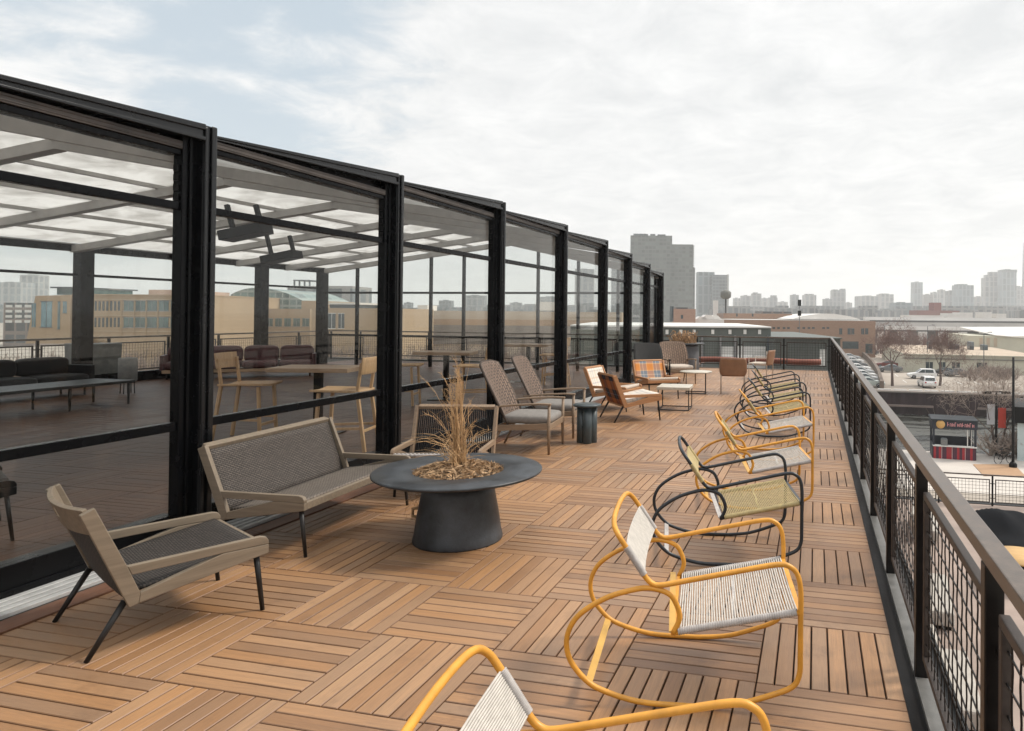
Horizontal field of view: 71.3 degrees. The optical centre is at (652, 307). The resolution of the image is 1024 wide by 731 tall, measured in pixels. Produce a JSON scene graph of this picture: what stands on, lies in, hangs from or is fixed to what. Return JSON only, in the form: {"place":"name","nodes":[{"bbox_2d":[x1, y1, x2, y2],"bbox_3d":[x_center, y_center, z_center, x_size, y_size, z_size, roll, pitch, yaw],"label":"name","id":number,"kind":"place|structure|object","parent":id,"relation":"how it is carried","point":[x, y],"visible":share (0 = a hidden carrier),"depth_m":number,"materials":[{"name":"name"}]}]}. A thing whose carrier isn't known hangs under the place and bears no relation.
{"place":"outdoors","nodes":[
{"label":"outdoors","id":0,"kind":"place"},
{"bbox_2d":[0,282,34,304],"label":"skyline tower","id":1,"kind":"structure","parent":0,"point":[15,292],"depth_m":1003.08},
{"bbox_2d":[3,303,60,346],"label":"brick building","id":2,"kind":"structure","parent":0,"point":[16,319],"depth_m":189.93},
{"bbox_2d":[20,274,48,295],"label":"skyline tower","id":3,"kind":"structure","parent":0,"point":[41,282],"depth_m":1053.99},
{"bbox_2d":[0,360,632,561],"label":"pavilion floor","id":4,"kind":"structure","parent":0,"point":[118,483],"depth_m":10.46,"materials":[{"name":"brown wood"}]},
{"bbox_2d":[0,466,16,540],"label":"lounge chair","id":5,"kind":"object","parent":4,"relation":"on","point":[8,487],"visible":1,"depth_m":5.32,"materials":[{"name":"metal"}]},
{"bbox_2d":[0,357,94,395],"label":"black sofa","id":6,"kind":"object","parent":4,"relation":"on","point":[40,370],"visible":0.74,"depth_m":14.09,"materials":[{"name":"fabric"}]},
{"bbox_2d":[0,378,134,410],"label":"bench table","id":7,"kind":"object","parent":4,"relation":"on","point":[32,389],"visible":1,"depth_m":12.32,"materials":[{"name":"wood"}]},
{"bbox_2d":[64,335,121,373],"bbox_3d":[-13.973,1.261,17.376,0.837,1.140,0.800,0,-1,13],"label":"stone planter","id":8,"kind":"object","parent":4,"relation":"on","point":[106,355],"visible":0.49,"depth_m":17.27,"materials":[{"name":"grey stone"}]},
{"bbox_2d":[118,357,137,393],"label":"upholstered tub chair","id":9,"kind":"object","parent":4,"relation":"on","point":[127,368],"visible":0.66,"depth_m":14.77,"materials":[{"name":"grey fabric"}]},
{"bbox_2d":[159,345,315,379],"bbox_3d":[-11.130,1.451,18.866,3.600,0.840,0.820,1,-1,-25],"label":"leather sofa","id":10,"kind":"object","parent":4,"relation":"on","point":[258,358],"visible":0.59,"depth_m":19.09,"materials":[{"name":"brown leather"}]},
{"bbox_2d":[213,351,282,440],"bbox_3d":[-5.691,1.230,9.756,0.736,1.204,0.514,1,-1,0],"label":"bar stool","id":11,"kind":"object","parent":4,"relation":"on","point":[226,359],"visible":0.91,"depth_m":9.77,"materials":[{"name":"brown wood"}]},
{"bbox_2d":[266,364,358,433],"bbox_3d":[-4.860,1.347,10.108,1.150,0.985,0.720,1,-1,0],"label":"bar table","id":12,"kind":"object","parent":4,"relation":"on","point":[318,371],"visible":0.48,"depth_m":9.97,"materials":[{"name":"brown wood"}]},
{"bbox_2d":[0,74,666,620],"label":"glass pavilion","id":13,"kind":"structure","parent":4,"relation":"on","point":[88,178],"depth_m":8.98,"materials":[{"name":"metal"}]},
{"bbox_2d":[217,204,273,242],"bbox_3d":[-6.201,-1.294,10.601,0.673,0.568,0.360,0,-1,2],"label":"ceiling heater","id":14,"kind":"object","parent":13,"relation":"attached to","point":[232,233],"visible":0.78,"depth_m":10.45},
{"bbox_2d":[259,235,302,264],"bbox_3d":[-7.202,-1.126,13.502,0.673,0.568,0.360,0,-1,2],"label":"ceiling heater","id":15,"kind":"object","parent":13,"relation":"attached to","point":[272,258],"visible":0.98,"depth_m":13.39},
{"bbox_2d":[650,289,654,342],"bbox_3d":[-0.046,0.701,20.394,0.060,2.530,0.650,0,-1,14],"label":"door","id":16,"kind":"structure","parent":13,"relation":"in","point":[652,308],"depth_m":20.46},
{"bbox_2d":[309,356,376,452],"bbox_3d":[-3.994,1.238,9.068,0.736,1.204,0.514,1,-1,0],"label":"bar stool","id":17,"kind":"object","parent":4,"relation":"on","point":[367,365],"visible":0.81,"depth_m":8.93,"materials":[{"name":"brown wood"}]},
{"bbox_2d":[402,363,423,405],"bbox_3d":[-4.874,1.274,13.467,0.736,1.204,0.514,1,-1,0],"label":"bar stool","id":18,"kind":"object","parent":4,"relation":"on","point":[412,365],"visible":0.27,"depth_m":13.39,"materials":[{"name":"brown wood"}]},
{"bbox_2d":[413,350,477,400],"bbox_3d":[-4.270,1.395,14.385,1.150,0.985,0.720,1,-1,0],"label":"bar table","id":19,"kind":"object","parent":4,"relation":"on","point":[445,354],"visible":0.81,"depth_m":14.33,"materials":[{"name":"brown wood"}]},
{"bbox_2d":[452,348,486,403],"bbox_3d":[-3.404,1.286,13.345,0.736,1.204,0.514,1,-1,0],"label":"bar stool","id":20,"kind":"object","parent":4,"relation":"on","point":[464,366],"visible":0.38,"depth_m":13.13,"materials":[{"name":"brown wood"}]},
{"bbox_2d":[504,343,551,381],"bbox_3d":[-3.262,1.443,18.257,1.150,0.985,0.720,1,-1,0],"label":"bar table","id":21,"kind":"object","parent":4,"relation":"on","point":[528,346],"visible":0.58,"depth_m":17.99,"materials":[{"name":"brown wood"}]},
{"bbox_2d":[539,337,570,386],"bbox_3d":[-2.396,1.334,17.217,0.736,1.204,0.514,1,-1,0],"label":"bar stool","id":22,"kind":"object","parent":4,"relation":"on","point":[545,374],"visible":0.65,"depth_m":17.12,"materials":[{"name":"brown wood"}]},
{"bbox_2d":[328,286,371,302],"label":"office block","id":23,"kind":"structure","parent":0,"point":[365,298],"depth_m":290.00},
{"bbox_2d":[311,302,433,358],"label":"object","id":24,"kind":"structure","parent":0,"point":[341,316],"depth_m":124.99,"materials":[{"name":"brick"}]},
{"bbox_2d":[0,368,911,730],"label":"deck floor","id":25,"kind":"structure","parent":0,"point":[370,618],"depth_m":4.03,"materials":[{"name":"brown wood"}]},
{"bbox_2d":[46,483,268,663],"bbox_3d":[-2.887,1.410,4.031,0.800,0.787,0.933,0,-1,39],"label":"lounge chair","id":26,"kind":"object","parent":25,"relation":"on","point":[185,550],"visible":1,"depth_m":3.90,"materials":[{"name":"brown wood"}]},
{"bbox_2d":[198,416,410,557],"bbox_3d":[-2.814,1.424,5.819,0.891,0.796,1.500,0,-1,10],"label":"lounge sofa","id":27,"kind":"object","parent":25,"relation":"on","point":[301,467],"visible":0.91,"depth_m":5.66,"materials":[{"name":"fabric"}]},
{"bbox_2d":[0,362,704,634],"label":"deck border board","id":28,"kind":"object","parent":25,"relation":"on","point":[30,616],"visible":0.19,"depth_m":4.43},
{"bbox_2d":[390,404,498,496],"bbox_3d":[-2.091,1.435,7.073,0.882,0.811,0.760,1,-1,0],"label":"lounge chair","id":29,"kind":"object","parent":25,"relation":"on","point":[486,445],"visible":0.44,"depth_m":7.35,"materials":[{"name":"grey wood"}]},
{"bbox_2d":[370,453,541,552],"bbox_3d":[-1.537,1.551,5.507,1.308,0.546,1.308,0,-1,13],"label":"fire table","id":30,"kind":"object","parent":25,"relation":"on","point":[458,515],"visible":0.8,"depth_m":5.24,"materials":[{"name":"concrete"}]},
{"bbox_2d":[403,353,492,473],"bbox_3d":[-1.611,0.828,5.531,0.703,0.952,0.955,0,-1,13],"label":"dry grass plant","id":31,"kind":"object","parent":30,"relation":"on","point":[459,452],"visible":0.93,"depth_m":5.51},
{"bbox_2d":[412,458,503,479],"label":"dead leaf litter","id":32,"kind":"object","parent":30,"relation":"on","point":[483,465],"visible":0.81,"depth_m":5.39,"materials":[{"name":"brown plant"}]},
{"bbox_2d":[479,359,564,454],"bbox_3d":[-1.747,1.284,9.217,1.022,1.162,0.812,0,-1,6],"label":"wicker armchair","id":33,"kind":"object","parent":25,"relation":"on","point":[512,411],"visible":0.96,"depth_m":9.09,"materials":[{"name":"wicker"}]},
{"bbox_2d":[511,355,585,438],"bbox_3d":[-1.571,1.297,10.388,1.022,1.162,0.812,0,-1,6],"label":"wicker armchair","id":34,"kind":"object","parent":25,"relation":"on","point":[528,377],"visible":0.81,"depth_m":10.33,"materials":[{"name":"wicker"}]},
{"bbox_2d":[401,645,770,730],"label":"rocking chair","id":35,"kind":"object","parent":25,"relation":"on","point":[503,704],"visible":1,"depth_m":2.00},
{"bbox_2d":[573,402,600,443],"bbox_3d":[-0.909,1.604,9.663,0.392,0.534,0.392,0,-1,13],"label":"side table","id":36,"kind":"object","parent":25,"relation":"on","point":[586,422],"visible":1,"depth_m":9.58,"materials":[{"name":"grey ceramic"}]},
{"bbox_2d":[583,365,641,411],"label":"plaid lounge chair","id":37,"kind":"object","parent":25,"relation":"on","point":[593,381],"visible":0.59,"depth_m":13.10,"materials":[{"name":"fabric"}]},
{"bbox_2d":[597,372,661,422],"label":"plaid lounge chair","id":38,"kind":"object","parent":25,"relation":"on","point":[615,393],"visible":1,"depth_m":11.66,"materials":[{"name":"orange wood"}]},
{"bbox_2d":[633,343,670,374],"bbox_3d":[-0.041,1.448,18.098,0.812,1.042,1.022,1,-1,-15],"label":"wicker armchair","id":39,"kind":"object","parent":25,"relation":"on","point":[642,351],"visible":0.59,"depth_m":18.42,"materials":[{"name":"wicker"}]},
{"bbox_2d":[632,359,680,398],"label":"plaid lounge chair","id":40,"kind":"object","parent":25,"relation":"on","point":[648,372],"visible":0.9,"depth_m":15.26,"materials":[{"name":"fabric"}]},
{"bbox_2d":[657,383,692,410],"bbox_3d":[0.436,1.697,13.219,0.620,0.436,0.660,0,-1,9],"label":"coffee table","id":41,"kind":"object","parent":25,"relation":"on","point":[684,387],"visible":0.91,"depth_m":13.02,"materials":[{"name":"stone"}]},
{"bbox_2d":[659,341,696,383],"bbox_3d":[0.634,1.437,18.351,0.812,1.082,1.022,1,-1,-15],"label":"wicker armchair","id":42,"kind":"object","parent":25,"relation":"on","point":[676,352],"visible":0.85,"depth_m":18.61,"materials":[{"name":"beige wicker"}]},
{"bbox_2d":[564,491,803,708],"bbox_3d":[0.161,1.403,3.492,1.086,0.832,0.716,0,-1,4],"label":"rocking chair","id":43,"kind":"object","parent":25,"relation":"on","point":[640,539],"visible":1,"depth_m":3.33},
{"bbox_2d":[678,342,703,372],"bbox_3d":[0.987,1.558,21.935,1.300,0.906,1.300,0,-1,13],"label":"drum planter","id":44,"kind":"object","parent":25,"relation":"on","point":[692,350],"visible":0.41,"depth_m":21.54,"materials":[{"name":"concrete"}]},
{"bbox_2d":[667,330,697,342],"bbox_3d":[0.988,0.923,21.957,0.975,0.446,0.973,0,-1,13],"label":"dried plant","id":45,"kind":"object","parent":44,"relation":"in","point":[684,338],"visible":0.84,"depth_m":21.83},
{"bbox_2d":[652,435,803,565],"bbox_3d":[0.538,1.425,5.282,1.085,0.832,0.716,1,-1,1],"label":"rocking chair","id":46,"kind":"object","parent":25,"relation":"on","point":[692,459],"visible":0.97,"depth_m":5.16,"materials":[{"name":"metal"}]},
{"bbox_2d":[719,358,746,393],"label":"dining chair","id":47,"kind":"object","parent":25,"relation":"on","point":[735,367],"visible":1,"depth_m":15.75,"materials":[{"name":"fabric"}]},
{"bbox_2d":[695,411,813,509],"bbox_3d":[0.949,1.443,6.717,1.085,0.832,0.716,0,-1,2],"label":"rocking chair","id":48,"kind":"object","parent":25,"relation":"on","point":[798,462],"visible":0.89,"depth_m":6.51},
{"bbox_2d":[748,350,774,378],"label":"dining chair","id":49,"kind":"object","parent":25,"relation":"on","point":[770,356],"visible":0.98,"depth_m":19.38,"materials":[{"name":"wood"}]},
{"bbox_2d":[722,389,814,460],"bbox_3d":[1.458,1.469,8.867,1.085,0.832,0.716,0,-1,2],"label":"rocking chair","id":50,"kind":"object","parent":25,"relation":"on","point":[802,422],"visible":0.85,"depth_m":8.79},
{"bbox_2d":[741,363,799,408],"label":"rocking chair","id":51,"kind":"object","parent":25,"relation":"on","point":[771,386],"visible":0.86,"depth_m":13.41,"materials":[{"name":"metal"}]},
{"bbox_2d":[734,377,810,436],"bbox_3d":[1.803,1.489,10.543,1.085,0.832,0.716,0,-1,3],"label":"rocking chair","id":52,"kind":"object","parent":25,"relation":"on","point":[788,406],"visible":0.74,"depth_m":10.33,"materials":[{"name":"metal"}]},
{"bbox_2d":[739,370,806,421],"bbox_3d":[2.073,1.506,12.030,1.086,0.832,0.716,0,-1,4],"label":"rocking chair","id":53,"kind":"object","parent":25,"relation":"on","point":[780,394],"visible":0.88,"depth_m":11.75,"materials":[{"name":"metal"}]},
{"bbox_2d":[466,295,486,306],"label":"skyline tower","id":54,"kind":"structure","parent":0,"point":[476,300],"depth_m":1001.08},
{"bbox_2d":[0,323,1023,503],"bbox_3d":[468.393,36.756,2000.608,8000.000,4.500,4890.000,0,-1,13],"label":"ground","id":55,"kind":"structure","parent":0,"point":[899,382],"depth_m":109.86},
{"bbox_2d":[26,287,279,369],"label":"tan brick building","id":56,"kind":"structure","parent":55,"relation":"on","point":[122,312],"depth_m":117.93,"materials":[{"name":"brick"}]},
{"bbox_2d":[39,301,52,327],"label":"window","id":57,"kind":"structure","parent":56,"relation":"in","point":[46,306],"depth_m":117.40,"materials":[{"name":"blue glass"}]},
{"bbox_2d":[0,340,569,376],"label":"scrub thicket","id":58,"kind":"object","parent":55,"relation":"on","point":[520,350],"visible":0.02,"depth_m":100.79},
{"bbox_2d":[231,288,353,356],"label":"domed hall","id":59,"kind":"structure","parent":55,"relation":"on","point":[293,312],"depth_m":134.99,"materials":[{"name":"beige brick"}]},
{"bbox_2d":[0,304,642,322],"bbox_3d":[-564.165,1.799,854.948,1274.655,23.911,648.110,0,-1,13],"label":"distant rooftops","id":60,"kind":"object","parent":55,"relation":"on","point":[637,315],"visible":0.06,"depth_m":657.68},
{"bbox_2d":[630,234,694,322],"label":"high-rise building","id":61,"kind":"structure","parent":55,"relation":"on","point":[673,263],"depth_m":619.94,"materials":[{"name":"grey concrete"}]},
{"bbox_2d":[696,272,714,316],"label":"high-rise building","id":62,"kind":"structure","parent":55,"relation":"on","point":[703,293],"depth_m":899.75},
{"bbox_2d":[711,274,728,309],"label":"high-rise building","id":63,"kind":"structure","parent":55,"relation":"on","point":[719,283],"depth_m":879.85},
{"bbox_2d":[717,311,791,318],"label":"brick building","id":64,"kind":"structure","parent":55,"relation":"on","point":[748,315],"depth_m":199.99,"materials":[{"name":"brick"}]},
{"bbox_2d":[722,314,875,357],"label":"brick building","id":65,"kind":"structure","parent":55,"relation":"on","point":[850,331],"depth_m":174.98,"materials":[{"name":"brown brick"}]},
{"bbox_2d":[768,332,841,369],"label":"green shed","id":66,"kind":"structure","parent":55,"relation":"on","point":[809,351],"depth_m":43.99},
{"bbox_2d":[708,306,1023,319],"bbox_3d":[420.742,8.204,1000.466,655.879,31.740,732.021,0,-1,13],"label":"distant rooftops","id":67,"kind":"object","parent":55,"relation":"on","point":[860,312],"visible":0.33,"depth_m":730.62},
{"bbox_2d":[862,352,883,388],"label":"retaining wall","id":68,"kind":"structure","parent":55,"relation":"on","point":[874,366],"depth_m":125.48,"materials":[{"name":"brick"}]},
{"bbox_2d":[857,316,922,385],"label":"bare tree","id":69,"kind":"object","parent":55,"relation":"on","point":[887,339],"visible":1,"depth_m":103.20,"materials":[{"name":"brown plant"}]},
{"bbox_2d":[875,331,960,350],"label":"scrub thicket","id":70,"kind":"object","parent":55,"relation":"on","point":[914,339],"visible":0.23,"depth_m":220.50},
{"bbox_2d":[906,368,936,378],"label":"parked car","id":71,"kind":"object","parent":55,"relation":"on","point":[920,372],"visible":0.79,"depth_m":115.38,"materials":[{"name":"white paint"}]},
{"bbox_2d":[863,317,1023,340],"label":"viaduct","id":72,"kind":"object","parent":55,"relation":"on","point":[920,324],"visible":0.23,"depth_m":271.21,"materials":[{"name":"concrete"}]},
{"bbox_2d":[866,390,1023,417],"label":"sheet pile wall","id":73,"kind":"structure","parent":55,"relation":"on","point":[907,402],"depth_m":91.36,"materials":[{"name":"concrete"}]},
{"bbox_2d":[917,326,973,385],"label":"bare tree","id":74,"kind":"object","parent":55,"relation":"on","point":[941,346],"visible":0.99,"depth_m":104.11,"materials":[{"name":"brown plant"}]},
{"bbox_2d":[882,341,1023,374],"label":"beige building","id":75,"kind":"structure","parent":55,"relation":"on","point":[1003,356],"depth_m":129.29,"materials":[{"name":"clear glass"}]},
{"bbox_2d":[952,284,973,305],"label":"skyline tower","id":76,"kind":"structure","parent":55,"relation":"on","point":[962,294],"depth_m":1250.97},
{"bbox_2d":[926,355,1023,444],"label":"bare tree","id":77,"kind":"object","parent":55,"relation":"on","point":[989,382],"visible":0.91,"depth_m":52.22,"materials":[{"name":"brown plant"}]},
{"bbox_2d":[956,361,1022,380],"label":"scrub thicket","id":78,"kind":"object","parent":55,"relation":"on","point":[978,370],"visible":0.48,"depth_m":115.47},
{"bbox_2d":[963,423,1018,456],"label":"quay brush","id":79,"kind":"object","parent":55,"relation":"on","point":[1005,442],"visible":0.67,"depth_m":51.36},
{"bbox_2d":[0,0,1023,311],"label":"sky","id":80,"kind":"structure","parent":0,"point":[799,147],"materials":[{"name":"white"}]},
{"bbox_2d":[417,302,622,360],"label":"long warehouse","id":81,"kind":"structure","parent":0,"point":[515,321],"depth_m":149.78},
{"bbox_2d":[575,269,594,311],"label":"skyline tower","id":82,"kind":"structure","parent":0,"point":[587,285],"depth_m":900.37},
{"bbox_2d":[611,261,623,311],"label":"skyline tower","id":83,"kind":"structure","parent":0,"point":[613,289],"depth_m":799.69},
{"bbox_2d":[570,322,770,367],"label":"green warehouse","id":84,"kind":"structure","parent":0,"point":[720,329],"depth_m":45.99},
{"bbox_2d":[737,346,765,367],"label":"garage door","id":85,"kind":"structure","parent":84,"relation":"in","point":[748,351],"depth_m":45.93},
{"bbox_2d":[669,306,695,322],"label":"brick building","id":86,"kind":"structure","parent":0,"point":[681,315],"depth_m":149.99,"materials":[{"name":"red brick"}]},
{"bbox_2d":[695,315,723,322],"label":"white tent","id":87,"kind":"object","parent":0,"point":[709,319],"visible":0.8,"depth_m":161.00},
{"bbox_2d":[699,357,820,364],"bbox_3d":[2.829,1.831,24.325,6.006,0.222,0.199,0,-1,13],"label":"red pipe","id":88,"kind":"object","parent":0,"point":[792,362],"visible":0.45,"depth_m":23.88,"materials":[{"name":"metal"}]},
{"bbox_2d":[830,289,845,308],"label":"skyline tower","id":89,"kind":"structure","parent":0,"point":[838,297],"depth_m":1449.19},
{"bbox_2d":[854,295,878,309],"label":"skyline tower","id":90,"kind":"structure","parent":0,"point":[866,300],"depth_m":1351.56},
{"bbox_2d":[876,293,893,309],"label":"skyline tower","id":91,"kind":"structure","parent":0,"point":[885,300],"depth_m":1420.05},
{"bbox_2d":[911,282,922,305],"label":"skyline tower","id":92,"kind":"structure","parent":0,"point":[916,292],"depth_m":1500.65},
{"bbox_2d":[909,303,959,314],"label":"brick block","id":93,"kind":"structure","parent":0,"point":[934,308],"depth_m":420.00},
{"bbox_2d":[858,413,1016,454],"bbox_3d":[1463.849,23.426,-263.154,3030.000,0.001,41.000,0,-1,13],"label":"river water","id":94,"kind":"structure","parent":0,"point":[918,427],"depth_m":79.15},
{"bbox_2d":[882,496,1023,730],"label":"terrace","id":95,"kind":"structure","parent":0,"point":[1011,611],"depth_m":16.90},
{"bbox_2d":[931,573,954,630],"bbox_3d":[6.489,6.527,16.071,0.750,0.850,2.400,0,-1,19],"label":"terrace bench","id":96,"kind":"object","parent":95,"relation":"on","point":[936,605],"visible":0.16,"depth_m":15.22,"materials":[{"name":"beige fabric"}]},
{"bbox_2d":[882,469,1023,505],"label":"terrace railing","id":97,"kind":"object","parent":95,"relation":"on","point":[991,483],"visible":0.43,"depth_m":24.89,"materials":[{"name":"metal"}]},
{"bbox_2d":[933,625,979,730],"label":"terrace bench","id":98,"kind":"object","parent":95,"relation":"on","point":[964,689],"visible":0.09,"depth_m":11.96,"materials":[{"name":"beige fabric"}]},
{"bbox_2d":[976,508,1023,546],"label":"furniture cover","id":99,"kind":"object","parent":95,"relation":"on","point":[1006,527],"visible":0.49,"depth_m":20.77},
{"bbox_2d":[1004,546,1023,569],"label":"terrace table","id":100,"kind":"object","parent":95,"relation":"on","point":[1016,553],"visible":0.4,"depth_m":17.65,"materials":[{"name":"yellow wood"}]},
{"bbox_2d":[897,450,1023,495],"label":"quay pavement","id":101,"kind":"structure","parent":0,"point":[956,466],"depth_m":45.11,"materials":[{"name":"concrete"}]},
{"bbox_2d":[928,414,978,460],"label":"kiosk","id":102,"kind":"object","parent":101,"relation":"on","point":[960,448],"visible":1,"depth_m":50.36,"materials":[{"name":"red paint"}]},
{"bbox_2d":[982,391,1010,455],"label":"street lamp","id":103,"kind":"object","parent":101,"relation":"on","point":[999,419],"visible":0.83,"depth_m":51.80,"materials":[{"name":"black metal"}]},
{"bbox_2d":[973,464,1023,475],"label":"timber platform","id":104,"kind":"structure","parent":101,"relation":"on","point":[999,469],"depth_m":46.80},
{"bbox_2d":[1009,357,1016,467],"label":"lamp post","id":105,"kind":"object","parent":101,"relation":"on","point":[1012,464],"visible":1,"depth_m":47.63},
{"bbox_2d":[1011,398,1023,460],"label":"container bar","id":106,"kind":"object","parent":101,"relation":"on","point":[1019,412],"visible":0.8,"depth_m":49.86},
{"bbox_2d":[948,327,1023,352],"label":"beige hall","id":107,"kind":"structure","parent":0,"point":[1009,338],"depth_m":164.63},
{"bbox_2d":[981,272,997,305],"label":"skyline tower","id":108,"kind":"structure","parent":0,"point":[989,287],"depth_m":1349.24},
{"bbox_2d":[997,269,1016,305],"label":"skyline tower","id":109,"kind":"structure","parent":0,"point":[1007,284],"depth_m":1298.76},
{"bbox_3d":[-6.732,6.298,11.050,18.790,8.070,28.400,0,-1,13],"label":"warehouse building","id":110,"kind":"object","parent":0,"visible":0},
{"bbox_2d":[327,358,885,730],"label":"deck subfloor","id":111,"kind":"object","parent":110,"relation":"on","point":[331,359],"visible":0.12,"depth_m":3.97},
{"bbox_2d":[0,330,332,369],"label":"deck railing","id":112,"kind":"object","parent":111,"relation":"on","point":[168,344],"visible":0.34,"depth_m":19.60,"materials":[{"name":"metal"}]},
{"bbox_2d":[328,330,829,370],"bbox_3d":[-3.444,1.612,25.077,19.200,1.380,0.258,0,-1,13],"label":"deck railing","id":113,"kind":"object","parent":111,"relation":"on","point":[361,342],"visible":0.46,"depth_m":24.78,"materials":[{"name":"metal"}]},
{"bbox_2d":[828,337,1023,730],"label":"deck railing","id":114,"kind":"object","parent":111,"relation":"on","point":[931,699],"visible":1,"depth_m":3.33,"materials":[{"name":"metal"}]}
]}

